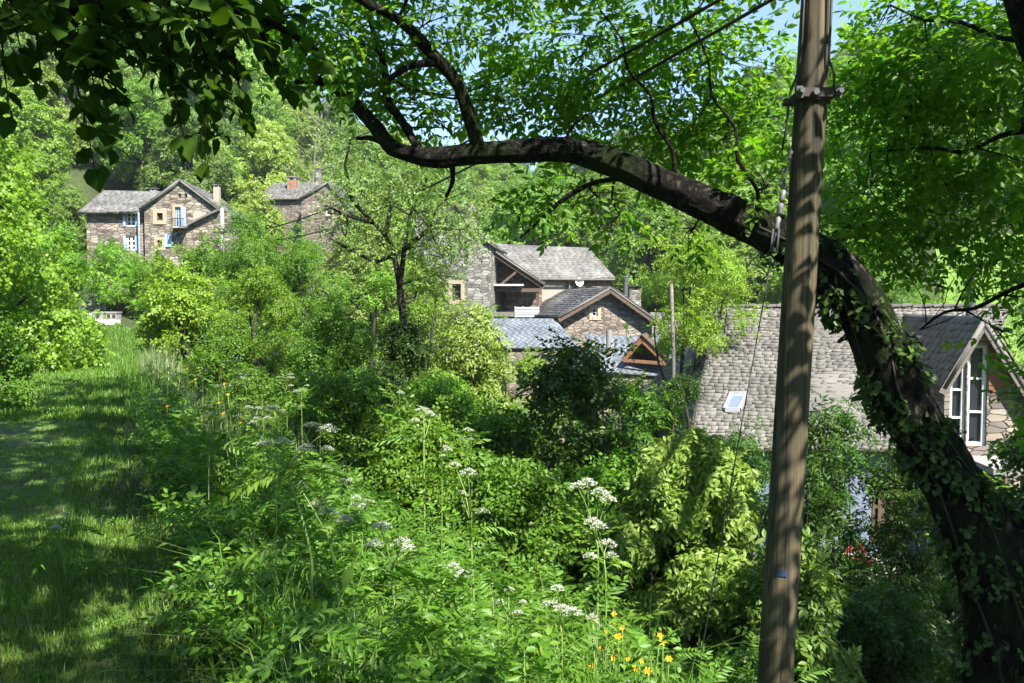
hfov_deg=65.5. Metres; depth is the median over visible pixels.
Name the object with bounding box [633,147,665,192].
hillside tree
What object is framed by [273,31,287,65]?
hillside tree
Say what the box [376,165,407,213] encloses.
hillside tree
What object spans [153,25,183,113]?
hillside tree
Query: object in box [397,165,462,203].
hillside tree
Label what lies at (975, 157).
hillside tree
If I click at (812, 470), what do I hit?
sapling
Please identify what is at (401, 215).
hillside tree
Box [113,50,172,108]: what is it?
hillside tree
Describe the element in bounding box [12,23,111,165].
hillside tree
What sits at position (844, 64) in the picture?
hillside tree
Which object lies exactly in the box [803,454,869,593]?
shrub
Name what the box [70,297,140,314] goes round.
terrace wall
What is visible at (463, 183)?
hillside tree
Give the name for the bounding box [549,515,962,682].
undergrowth
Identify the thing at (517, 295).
window
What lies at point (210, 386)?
cow parsley
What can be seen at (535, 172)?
hillside tree
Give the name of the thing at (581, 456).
shrub
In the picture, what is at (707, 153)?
hillside tree
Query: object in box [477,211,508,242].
hillside tree
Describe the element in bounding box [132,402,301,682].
verge grass
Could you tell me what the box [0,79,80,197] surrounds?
hillside tree
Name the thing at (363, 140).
hillside tree
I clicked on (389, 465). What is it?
shrub
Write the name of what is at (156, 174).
hillside tree
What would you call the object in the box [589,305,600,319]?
window
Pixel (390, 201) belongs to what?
pear tree
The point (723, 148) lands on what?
hillside tree
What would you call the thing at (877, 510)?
door
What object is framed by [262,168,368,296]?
stone house
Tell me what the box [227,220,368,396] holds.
young tree
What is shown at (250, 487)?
cow parsley
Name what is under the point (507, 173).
hillside tree
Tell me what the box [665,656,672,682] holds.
yellow flower
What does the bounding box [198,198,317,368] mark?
young tree
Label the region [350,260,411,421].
shrub
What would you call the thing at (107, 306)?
shrub
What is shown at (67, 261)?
shrub
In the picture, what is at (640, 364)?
outbuilding
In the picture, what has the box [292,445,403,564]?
cow parsley
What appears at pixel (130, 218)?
window
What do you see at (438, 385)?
shrub
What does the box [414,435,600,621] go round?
shrub
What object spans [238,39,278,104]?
hillside tree
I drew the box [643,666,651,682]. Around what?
yellow flower
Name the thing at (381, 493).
cow parsley
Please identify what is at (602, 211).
hillside tree
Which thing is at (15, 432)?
path
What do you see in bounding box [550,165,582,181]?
hillside tree
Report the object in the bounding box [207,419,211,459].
yellow flower
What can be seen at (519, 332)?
outbuilding
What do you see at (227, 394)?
yellow flower
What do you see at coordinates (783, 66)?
hillside tree
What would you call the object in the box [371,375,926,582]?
undergrowth
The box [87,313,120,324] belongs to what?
gravel forecourt
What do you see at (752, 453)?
shrub
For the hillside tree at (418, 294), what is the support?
on the ground at (78, 181)
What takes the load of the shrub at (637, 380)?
on the ground at (78, 181)
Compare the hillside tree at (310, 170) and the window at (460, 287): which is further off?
the hillside tree at (310, 170)
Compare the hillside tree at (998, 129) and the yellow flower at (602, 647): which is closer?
the yellow flower at (602, 647)
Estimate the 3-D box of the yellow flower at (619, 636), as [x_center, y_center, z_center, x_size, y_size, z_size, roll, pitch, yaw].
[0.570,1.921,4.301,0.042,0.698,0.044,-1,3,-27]
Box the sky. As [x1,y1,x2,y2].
[260,0,1004,171]
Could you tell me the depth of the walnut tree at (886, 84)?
7.50 m
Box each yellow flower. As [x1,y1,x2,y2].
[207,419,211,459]
[226,393,231,438]
[590,619,596,682]
[599,645,603,678]
[610,611,616,672]
[614,633,621,678]
[620,625,625,672]
[638,658,643,682]
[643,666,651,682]
[655,633,663,681]
[658,638,666,682]
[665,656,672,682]
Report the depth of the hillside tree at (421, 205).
65.07 m
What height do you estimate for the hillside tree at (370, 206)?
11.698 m
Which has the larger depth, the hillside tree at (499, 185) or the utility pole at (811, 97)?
the hillside tree at (499, 185)
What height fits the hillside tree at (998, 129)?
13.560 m
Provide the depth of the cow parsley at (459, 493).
4.60 m
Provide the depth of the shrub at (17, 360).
12.21 m
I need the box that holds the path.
[0,325,139,682]
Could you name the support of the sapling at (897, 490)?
on the ground at (78, 181)
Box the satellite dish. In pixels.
[576,277,583,286]
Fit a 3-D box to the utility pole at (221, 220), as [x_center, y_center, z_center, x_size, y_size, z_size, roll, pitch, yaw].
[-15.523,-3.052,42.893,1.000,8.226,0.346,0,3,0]
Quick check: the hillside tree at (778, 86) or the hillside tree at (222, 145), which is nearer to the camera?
the hillside tree at (222, 145)
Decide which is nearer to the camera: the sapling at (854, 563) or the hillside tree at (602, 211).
the sapling at (854, 563)
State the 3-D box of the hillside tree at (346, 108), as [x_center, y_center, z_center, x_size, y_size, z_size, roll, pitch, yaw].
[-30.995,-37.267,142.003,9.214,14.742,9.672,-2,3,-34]
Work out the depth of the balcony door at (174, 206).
45.83 m
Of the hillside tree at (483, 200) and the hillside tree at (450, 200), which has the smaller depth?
the hillside tree at (450, 200)
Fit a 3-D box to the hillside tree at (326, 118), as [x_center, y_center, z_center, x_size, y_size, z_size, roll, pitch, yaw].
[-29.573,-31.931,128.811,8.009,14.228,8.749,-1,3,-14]
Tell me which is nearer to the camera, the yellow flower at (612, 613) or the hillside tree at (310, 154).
the yellow flower at (612, 613)
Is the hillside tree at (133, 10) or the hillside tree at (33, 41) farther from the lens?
the hillside tree at (133, 10)
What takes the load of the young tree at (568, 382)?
on the ground at (78, 181)
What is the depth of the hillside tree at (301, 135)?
100.02 m
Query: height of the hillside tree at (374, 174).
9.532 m
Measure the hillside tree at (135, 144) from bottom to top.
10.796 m
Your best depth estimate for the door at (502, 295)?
46.39 m
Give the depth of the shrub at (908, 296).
35.70 m
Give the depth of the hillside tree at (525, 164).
154.56 m
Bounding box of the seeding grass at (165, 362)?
[124,337,357,491]
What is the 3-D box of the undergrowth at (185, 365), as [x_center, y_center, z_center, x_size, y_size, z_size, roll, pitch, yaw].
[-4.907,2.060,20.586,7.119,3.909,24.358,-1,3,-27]
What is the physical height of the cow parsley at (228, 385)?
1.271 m
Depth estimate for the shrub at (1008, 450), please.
12.20 m
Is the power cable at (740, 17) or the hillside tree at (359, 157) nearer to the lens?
the power cable at (740, 17)
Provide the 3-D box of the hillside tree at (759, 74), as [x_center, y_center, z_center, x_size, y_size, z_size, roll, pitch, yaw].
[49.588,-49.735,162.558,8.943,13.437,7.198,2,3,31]
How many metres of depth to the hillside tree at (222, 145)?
66.49 m
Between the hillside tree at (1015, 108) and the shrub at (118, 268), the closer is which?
the shrub at (118, 268)
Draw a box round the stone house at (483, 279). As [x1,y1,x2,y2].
[415,210,507,367]
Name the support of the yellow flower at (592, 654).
on the ground at (78, 181)
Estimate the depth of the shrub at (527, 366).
29.78 m
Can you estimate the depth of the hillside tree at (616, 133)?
118.23 m
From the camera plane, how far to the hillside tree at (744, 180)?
66.12 m
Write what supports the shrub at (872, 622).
on the ground at (78, 181)
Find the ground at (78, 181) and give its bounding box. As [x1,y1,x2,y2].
[2,49,1018,682]
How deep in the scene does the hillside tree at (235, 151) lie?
72.76 m
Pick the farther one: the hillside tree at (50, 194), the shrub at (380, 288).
the hillside tree at (50, 194)
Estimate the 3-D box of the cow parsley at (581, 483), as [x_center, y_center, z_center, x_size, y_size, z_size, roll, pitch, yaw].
[0.527,1.620,4.595,0.627,1.728,0.748,-3,4,-44]
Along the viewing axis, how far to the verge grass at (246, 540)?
4.96 m
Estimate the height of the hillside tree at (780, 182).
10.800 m
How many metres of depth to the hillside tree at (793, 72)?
125.24 m
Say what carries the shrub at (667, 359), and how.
on the ground at (78, 181)
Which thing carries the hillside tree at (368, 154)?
on the ground at (78, 181)
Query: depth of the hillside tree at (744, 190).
54.28 m
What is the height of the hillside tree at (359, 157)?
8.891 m
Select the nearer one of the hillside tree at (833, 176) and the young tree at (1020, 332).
the young tree at (1020, 332)
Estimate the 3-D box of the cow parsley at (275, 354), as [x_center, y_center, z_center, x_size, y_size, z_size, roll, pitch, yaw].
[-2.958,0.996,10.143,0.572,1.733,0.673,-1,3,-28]
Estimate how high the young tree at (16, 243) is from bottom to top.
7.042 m
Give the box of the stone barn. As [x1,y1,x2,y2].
[468,243,614,377]
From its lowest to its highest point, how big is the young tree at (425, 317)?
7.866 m
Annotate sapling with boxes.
[752,393,859,595]
[805,388,901,595]
[842,440,947,642]
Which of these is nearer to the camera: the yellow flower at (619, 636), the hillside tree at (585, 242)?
the yellow flower at (619, 636)
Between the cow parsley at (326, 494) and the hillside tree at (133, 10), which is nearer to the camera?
the cow parsley at (326, 494)
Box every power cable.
[214,0,721,231]
[226,0,773,239]
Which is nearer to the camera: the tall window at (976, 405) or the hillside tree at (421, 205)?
the tall window at (976, 405)
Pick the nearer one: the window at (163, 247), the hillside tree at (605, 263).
the window at (163, 247)
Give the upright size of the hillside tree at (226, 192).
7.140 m
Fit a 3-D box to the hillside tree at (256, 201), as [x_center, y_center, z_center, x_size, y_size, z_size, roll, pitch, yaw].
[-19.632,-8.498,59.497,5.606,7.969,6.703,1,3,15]
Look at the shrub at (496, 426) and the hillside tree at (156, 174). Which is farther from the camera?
the hillside tree at (156, 174)
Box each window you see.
[126,214,135,225]
[127,236,135,249]
[153,209,166,223]
[154,237,165,249]
[325,207,332,215]
[448,280,464,303]
[514,292,520,298]
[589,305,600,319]
[950,364,965,438]
[966,345,986,444]
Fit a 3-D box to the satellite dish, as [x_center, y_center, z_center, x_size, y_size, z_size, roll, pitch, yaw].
[4.008,-3.529,47.451,0.631,0.585,0.507,2,3,40]
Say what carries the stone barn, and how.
on the ground at (78, 181)
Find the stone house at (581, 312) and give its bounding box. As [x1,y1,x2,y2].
[533,276,659,398]
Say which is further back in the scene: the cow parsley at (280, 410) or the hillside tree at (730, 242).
the hillside tree at (730, 242)
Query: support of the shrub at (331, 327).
on the ground at (78, 181)
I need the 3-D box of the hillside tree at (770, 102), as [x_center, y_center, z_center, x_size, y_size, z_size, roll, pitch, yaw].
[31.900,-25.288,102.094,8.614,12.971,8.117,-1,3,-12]
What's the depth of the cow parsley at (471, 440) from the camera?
7.19 m
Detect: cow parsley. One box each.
[157,389,210,423]
[173,368,231,421]
[191,411,368,671]
[194,373,259,442]
[203,350,252,425]
[219,404,312,514]
[226,370,256,442]
[226,405,287,447]
[241,403,307,493]
[257,352,300,414]
[266,367,315,468]
[269,384,326,469]
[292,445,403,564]
[294,481,396,661]
[298,364,337,444]
[310,521,478,681]
[316,468,420,593]
[318,577,375,659]
[351,548,532,675]
[363,406,483,598]
[378,379,427,465]
[399,441,463,577]
[406,462,516,638]
[441,427,491,539]
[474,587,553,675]
[499,583,584,682]
[523,609,677,682]
[544,516,632,681]
[545,478,639,664]
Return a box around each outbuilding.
[489,318,578,443]
[585,330,671,428]
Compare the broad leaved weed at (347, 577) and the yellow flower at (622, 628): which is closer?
the broad leaved weed at (347, 577)
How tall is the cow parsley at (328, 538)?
1.251 m
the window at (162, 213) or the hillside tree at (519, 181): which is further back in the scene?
the hillside tree at (519, 181)
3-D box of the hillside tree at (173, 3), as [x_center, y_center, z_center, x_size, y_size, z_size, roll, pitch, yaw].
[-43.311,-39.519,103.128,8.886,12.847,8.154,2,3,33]
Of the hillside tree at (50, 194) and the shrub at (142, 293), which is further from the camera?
the hillside tree at (50, 194)
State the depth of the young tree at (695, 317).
23.10 m
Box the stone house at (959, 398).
[642,268,1023,577]
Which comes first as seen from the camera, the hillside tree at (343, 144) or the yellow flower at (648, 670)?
the yellow flower at (648, 670)
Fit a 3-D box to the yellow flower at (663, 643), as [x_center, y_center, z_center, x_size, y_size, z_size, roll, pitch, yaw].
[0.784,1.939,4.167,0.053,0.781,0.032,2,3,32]
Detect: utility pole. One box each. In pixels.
[213,208,231,293]
[757,0,843,682]
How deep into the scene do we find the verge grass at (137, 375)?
14.82 m
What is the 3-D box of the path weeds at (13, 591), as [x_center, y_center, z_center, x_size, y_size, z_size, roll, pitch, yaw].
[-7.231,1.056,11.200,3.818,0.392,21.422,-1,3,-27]
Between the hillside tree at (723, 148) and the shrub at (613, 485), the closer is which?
the shrub at (613, 485)
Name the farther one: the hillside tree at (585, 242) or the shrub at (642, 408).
the hillside tree at (585, 242)
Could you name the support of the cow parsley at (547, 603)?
on the ground at (78, 181)
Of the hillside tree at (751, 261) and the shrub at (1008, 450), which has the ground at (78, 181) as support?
the hillside tree at (751, 261)
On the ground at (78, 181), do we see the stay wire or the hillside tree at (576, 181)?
the hillside tree at (576, 181)
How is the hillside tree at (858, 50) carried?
on the ground at (78, 181)
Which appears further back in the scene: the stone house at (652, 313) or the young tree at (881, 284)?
the stone house at (652, 313)
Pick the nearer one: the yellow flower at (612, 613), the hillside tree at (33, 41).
the yellow flower at (612, 613)
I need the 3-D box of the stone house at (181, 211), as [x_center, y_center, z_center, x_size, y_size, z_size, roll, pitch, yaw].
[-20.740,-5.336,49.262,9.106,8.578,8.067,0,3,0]
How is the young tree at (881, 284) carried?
on the ground at (78, 181)
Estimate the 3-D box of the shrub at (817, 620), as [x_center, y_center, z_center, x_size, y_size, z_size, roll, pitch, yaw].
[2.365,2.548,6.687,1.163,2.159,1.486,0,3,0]
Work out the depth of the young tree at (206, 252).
28.38 m
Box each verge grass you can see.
[112,321,207,420]
[124,348,328,475]
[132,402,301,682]
[191,456,617,682]
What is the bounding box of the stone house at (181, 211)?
[78,178,248,292]
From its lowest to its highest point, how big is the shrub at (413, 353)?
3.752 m
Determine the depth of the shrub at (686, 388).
17.99 m
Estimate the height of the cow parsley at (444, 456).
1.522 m
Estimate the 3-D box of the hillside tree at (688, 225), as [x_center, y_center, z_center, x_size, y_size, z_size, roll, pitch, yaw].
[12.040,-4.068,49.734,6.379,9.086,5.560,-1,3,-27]
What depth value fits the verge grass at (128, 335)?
21.18 m
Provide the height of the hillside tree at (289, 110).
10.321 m
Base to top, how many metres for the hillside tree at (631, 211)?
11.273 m
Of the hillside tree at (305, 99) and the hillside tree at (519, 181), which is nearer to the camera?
the hillside tree at (519, 181)
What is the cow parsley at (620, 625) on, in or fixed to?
on the ground at (78, 181)
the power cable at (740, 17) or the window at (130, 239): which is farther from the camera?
the window at (130, 239)
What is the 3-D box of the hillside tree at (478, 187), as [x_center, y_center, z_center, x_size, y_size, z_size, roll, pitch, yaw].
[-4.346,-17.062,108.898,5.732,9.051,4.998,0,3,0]
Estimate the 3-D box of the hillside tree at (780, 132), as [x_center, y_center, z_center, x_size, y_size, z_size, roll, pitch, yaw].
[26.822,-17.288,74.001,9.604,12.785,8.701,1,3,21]
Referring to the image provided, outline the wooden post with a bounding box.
[670,284,674,435]
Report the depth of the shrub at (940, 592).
15.58 m
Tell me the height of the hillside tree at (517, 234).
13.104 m
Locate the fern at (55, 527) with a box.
[14,511,108,582]
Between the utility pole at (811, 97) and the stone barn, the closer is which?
the utility pole at (811, 97)
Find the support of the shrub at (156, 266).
on the ground at (78, 181)
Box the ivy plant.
[745,197,1023,682]
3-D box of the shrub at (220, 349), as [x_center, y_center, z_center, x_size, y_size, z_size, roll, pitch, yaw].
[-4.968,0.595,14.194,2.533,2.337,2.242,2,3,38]
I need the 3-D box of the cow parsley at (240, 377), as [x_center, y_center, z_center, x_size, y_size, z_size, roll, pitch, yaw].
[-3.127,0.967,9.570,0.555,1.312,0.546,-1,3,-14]
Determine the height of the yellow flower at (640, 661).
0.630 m
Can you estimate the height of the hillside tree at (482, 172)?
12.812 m
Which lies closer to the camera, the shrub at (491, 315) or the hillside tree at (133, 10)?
the shrub at (491, 315)
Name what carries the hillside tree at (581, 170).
on the ground at (78, 181)
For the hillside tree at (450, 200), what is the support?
on the ground at (78, 181)
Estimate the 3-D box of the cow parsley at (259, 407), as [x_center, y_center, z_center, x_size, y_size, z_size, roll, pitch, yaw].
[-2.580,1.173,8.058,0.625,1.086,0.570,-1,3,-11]
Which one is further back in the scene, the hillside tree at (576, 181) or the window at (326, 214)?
the hillside tree at (576, 181)
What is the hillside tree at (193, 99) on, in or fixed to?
on the ground at (78, 181)
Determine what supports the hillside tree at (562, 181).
on the ground at (78, 181)
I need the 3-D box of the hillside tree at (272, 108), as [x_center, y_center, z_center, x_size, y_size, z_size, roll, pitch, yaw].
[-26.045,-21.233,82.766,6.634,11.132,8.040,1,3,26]
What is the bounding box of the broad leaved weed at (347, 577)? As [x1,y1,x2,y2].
[280,565,411,682]
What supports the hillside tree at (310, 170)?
on the ground at (78, 181)
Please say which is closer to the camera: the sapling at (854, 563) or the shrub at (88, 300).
the sapling at (854, 563)
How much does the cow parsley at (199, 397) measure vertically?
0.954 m
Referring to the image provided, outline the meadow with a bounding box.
[936,233,1023,370]
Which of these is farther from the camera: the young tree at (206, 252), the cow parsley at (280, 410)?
the young tree at (206, 252)
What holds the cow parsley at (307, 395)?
on the ground at (78, 181)
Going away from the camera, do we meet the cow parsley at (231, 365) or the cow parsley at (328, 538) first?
the cow parsley at (328, 538)
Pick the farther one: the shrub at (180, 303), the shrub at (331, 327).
the shrub at (180, 303)
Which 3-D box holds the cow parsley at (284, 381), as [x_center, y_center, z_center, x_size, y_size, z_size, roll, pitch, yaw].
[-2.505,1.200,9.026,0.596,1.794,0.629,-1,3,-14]
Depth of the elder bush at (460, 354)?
16.60 m
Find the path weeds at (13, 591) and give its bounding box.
[0,365,218,682]
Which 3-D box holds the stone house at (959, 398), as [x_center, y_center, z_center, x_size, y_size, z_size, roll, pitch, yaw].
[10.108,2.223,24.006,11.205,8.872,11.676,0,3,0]
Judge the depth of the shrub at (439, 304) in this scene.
39.82 m
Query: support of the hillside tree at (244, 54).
on the ground at (78, 181)
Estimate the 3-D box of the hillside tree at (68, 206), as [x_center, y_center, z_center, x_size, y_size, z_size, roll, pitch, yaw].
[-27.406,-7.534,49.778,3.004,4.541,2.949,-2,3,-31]
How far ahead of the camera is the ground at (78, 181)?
9.51 m
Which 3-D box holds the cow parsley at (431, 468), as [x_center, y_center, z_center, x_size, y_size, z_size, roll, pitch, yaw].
[-0.576,1.328,5.278,0.678,1.784,0.584,1,3,27]
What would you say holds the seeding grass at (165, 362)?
on the ground at (78, 181)
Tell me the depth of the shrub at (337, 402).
10.23 m
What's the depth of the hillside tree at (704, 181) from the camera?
62.89 m
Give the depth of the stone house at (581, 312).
41.00 m
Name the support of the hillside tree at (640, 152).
on the ground at (78, 181)
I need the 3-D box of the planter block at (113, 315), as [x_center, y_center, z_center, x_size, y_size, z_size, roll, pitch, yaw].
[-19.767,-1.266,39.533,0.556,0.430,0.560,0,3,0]
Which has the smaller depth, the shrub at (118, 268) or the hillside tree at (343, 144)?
the shrub at (118, 268)
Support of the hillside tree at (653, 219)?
on the ground at (78, 181)
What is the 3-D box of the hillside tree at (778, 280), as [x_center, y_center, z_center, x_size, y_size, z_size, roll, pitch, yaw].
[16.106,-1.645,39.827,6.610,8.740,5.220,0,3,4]
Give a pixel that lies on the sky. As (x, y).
(780, 20)
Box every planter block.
[92,311,108,319]
[105,312,121,319]
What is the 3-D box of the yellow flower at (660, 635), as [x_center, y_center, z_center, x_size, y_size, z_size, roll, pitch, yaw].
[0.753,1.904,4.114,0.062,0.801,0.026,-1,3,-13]
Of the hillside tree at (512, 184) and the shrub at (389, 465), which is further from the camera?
the hillside tree at (512, 184)
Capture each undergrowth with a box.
[120,363,805,682]
[174,347,548,516]
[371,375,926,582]
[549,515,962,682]
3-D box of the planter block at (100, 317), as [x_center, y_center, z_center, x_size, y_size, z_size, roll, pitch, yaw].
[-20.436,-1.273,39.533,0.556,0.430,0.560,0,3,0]
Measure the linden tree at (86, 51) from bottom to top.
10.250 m
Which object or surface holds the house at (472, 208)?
on the ground at (78, 181)
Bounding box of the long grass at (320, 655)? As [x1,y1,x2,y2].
[28,512,861,682]
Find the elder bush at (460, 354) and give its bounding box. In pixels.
[401,298,544,463]
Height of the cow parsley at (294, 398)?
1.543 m
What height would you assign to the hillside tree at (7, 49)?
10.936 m
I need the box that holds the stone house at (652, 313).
[649,312,688,351]
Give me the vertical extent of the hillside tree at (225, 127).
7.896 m
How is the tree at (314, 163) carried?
on the ground at (78, 181)
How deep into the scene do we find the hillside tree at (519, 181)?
104.16 m
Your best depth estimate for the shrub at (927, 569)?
12.92 m
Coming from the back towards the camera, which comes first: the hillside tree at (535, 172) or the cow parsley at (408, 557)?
the hillside tree at (535, 172)
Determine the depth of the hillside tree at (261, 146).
70.60 m
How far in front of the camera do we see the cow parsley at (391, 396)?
8.56 m
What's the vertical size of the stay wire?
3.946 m
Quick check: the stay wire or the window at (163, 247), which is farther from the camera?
the window at (163, 247)
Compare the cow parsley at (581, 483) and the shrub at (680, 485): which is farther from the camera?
the shrub at (680, 485)
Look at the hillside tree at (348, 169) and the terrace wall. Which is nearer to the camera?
the terrace wall
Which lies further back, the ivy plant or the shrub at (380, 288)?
the shrub at (380, 288)
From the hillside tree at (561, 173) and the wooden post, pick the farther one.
the hillside tree at (561, 173)
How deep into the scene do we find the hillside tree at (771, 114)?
87.66 m
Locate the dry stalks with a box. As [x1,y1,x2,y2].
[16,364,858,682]
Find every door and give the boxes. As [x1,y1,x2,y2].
[172,204,182,225]
[499,292,505,309]
[871,470,900,541]
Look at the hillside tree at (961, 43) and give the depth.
90.55 m
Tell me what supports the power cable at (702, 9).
attached to the utility pole at (221, 220)
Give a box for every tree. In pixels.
[0,0,336,192]
[0,3,35,98]
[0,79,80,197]
[0,98,115,371]
[1,144,71,226]
[8,2,64,98]
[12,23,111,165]
[48,184,87,251]
[91,74,175,190]
[104,7,166,44]
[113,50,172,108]
[134,106,240,193]
[142,1,196,33]
[150,227,249,350]
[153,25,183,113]
[158,20,241,121]
[179,137,244,200]
[180,137,244,184]
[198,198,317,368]
[211,117,249,162]
[211,177,247,205]
[220,38,281,128]
[224,174,287,260]
[227,83,299,164]
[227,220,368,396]
[230,114,310,191]
[231,147,247,176]
[236,0,1023,682]
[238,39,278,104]
[268,95,319,154]
[271,84,357,185]
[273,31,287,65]
[288,106,336,171]
[289,74,326,112]
[298,141,353,187]
[299,93,314,114]
[300,162,338,183]
[303,88,498,403]
[308,124,345,153]
[315,100,351,151]
[317,211,422,338]
[326,94,367,152]
[334,185,391,306]
[337,156,353,185]
[338,137,352,155]
[348,152,372,183]
[351,166,394,200]
[355,126,371,152]
[359,142,385,169]
[369,193,423,314]
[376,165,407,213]
[376,261,451,380]
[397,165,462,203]
[406,196,442,298]
[409,269,423,312]
[439,194,457,208]
[440,166,476,204]
[462,164,500,198]
[471,184,489,203]
[471,186,501,224]
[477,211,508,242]
[484,175,584,246]
[487,178,509,197]
[489,137,531,174]
[493,163,530,183]
[501,322,667,519]
[502,173,542,198]
[506,182,520,209]
[526,206,610,253]
[530,163,567,187]
[537,177,604,229]
[549,170,635,261]
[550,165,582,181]
[567,172,620,232]
[575,139,606,176]
[598,191,696,311]
[599,226,620,284]
[607,196,692,312]
[609,128,638,189]
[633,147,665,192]
[635,132,667,190]
[635,230,770,389]
[651,211,726,311]
[663,125,723,181]
[682,171,709,185]
[699,235,768,311]
[712,135,734,161]
[712,152,785,206]
[722,179,775,236]
[727,201,833,303]
[739,90,776,138]
[742,64,768,89]
[753,102,791,144]
[755,139,840,225]
[763,78,791,106]
[764,93,833,192]
[765,229,898,303]
[769,55,796,84]
[773,66,796,100]
[820,114,921,263]
[828,53,877,109]
[834,34,864,60]
[841,32,893,65]
[847,228,906,295]
[908,115,991,234]
[910,58,1023,162]
[928,27,983,72]
[991,100,1023,190]
[995,249,1023,369]
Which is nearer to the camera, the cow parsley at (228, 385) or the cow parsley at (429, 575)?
the cow parsley at (429, 575)
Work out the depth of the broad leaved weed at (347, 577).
3.09 m
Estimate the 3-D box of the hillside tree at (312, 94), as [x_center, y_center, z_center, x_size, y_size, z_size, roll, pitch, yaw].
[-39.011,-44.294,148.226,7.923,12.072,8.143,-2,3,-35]
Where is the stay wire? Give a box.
[695,148,792,682]
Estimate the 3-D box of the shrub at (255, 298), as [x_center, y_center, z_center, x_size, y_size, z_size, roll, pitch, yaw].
[-5.755,-0.181,17.963,3.403,4.414,2.946,2,3,38]
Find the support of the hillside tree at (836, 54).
on the ground at (78, 181)
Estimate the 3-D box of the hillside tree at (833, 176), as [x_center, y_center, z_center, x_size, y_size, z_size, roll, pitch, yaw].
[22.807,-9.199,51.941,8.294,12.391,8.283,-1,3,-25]
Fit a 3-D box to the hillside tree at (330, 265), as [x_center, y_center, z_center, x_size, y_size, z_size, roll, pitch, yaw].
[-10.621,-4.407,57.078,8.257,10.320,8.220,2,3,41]
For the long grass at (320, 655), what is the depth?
3.44 m
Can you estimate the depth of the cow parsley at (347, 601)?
3.60 m
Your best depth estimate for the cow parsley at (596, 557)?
4.25 m
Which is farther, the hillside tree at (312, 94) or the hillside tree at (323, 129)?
the hillside tree at (312, 94)
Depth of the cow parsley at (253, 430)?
6.24 m
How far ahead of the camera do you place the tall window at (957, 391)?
20.07 m
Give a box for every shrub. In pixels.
[0,268,96,345]
[0,303,55,412]
[32,220,109,331]
[83,235,154,321]
[84,235,130,310]
[99,250,164,324]
[122,251,234,371]
[125,239,180,324]
[160,310,294,425]
[186,234,313,403]
[250,351,421,489]
[263,286,390,436]
[345,377,481,553]
[346,305,447,433]
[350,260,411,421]
[396,364,493,475]
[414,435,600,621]
[418,279,461,367]
[452,397,540,506]
[468,303,506,375]
[499,342,568,455]
[547,433,669,608]
[548,414,637,545]
[563,404,768,679]
[580,367,660,437]
[599,379,680,471]
[643,358,717,447]
[647,338,680,385]
[709,414,772,571]
[723,518,869,682]
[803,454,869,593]
[829,554,963,682]
[863,506,951,677]
[887,267,957,304]
[921,471,1018,645]
[944,406,1023,651]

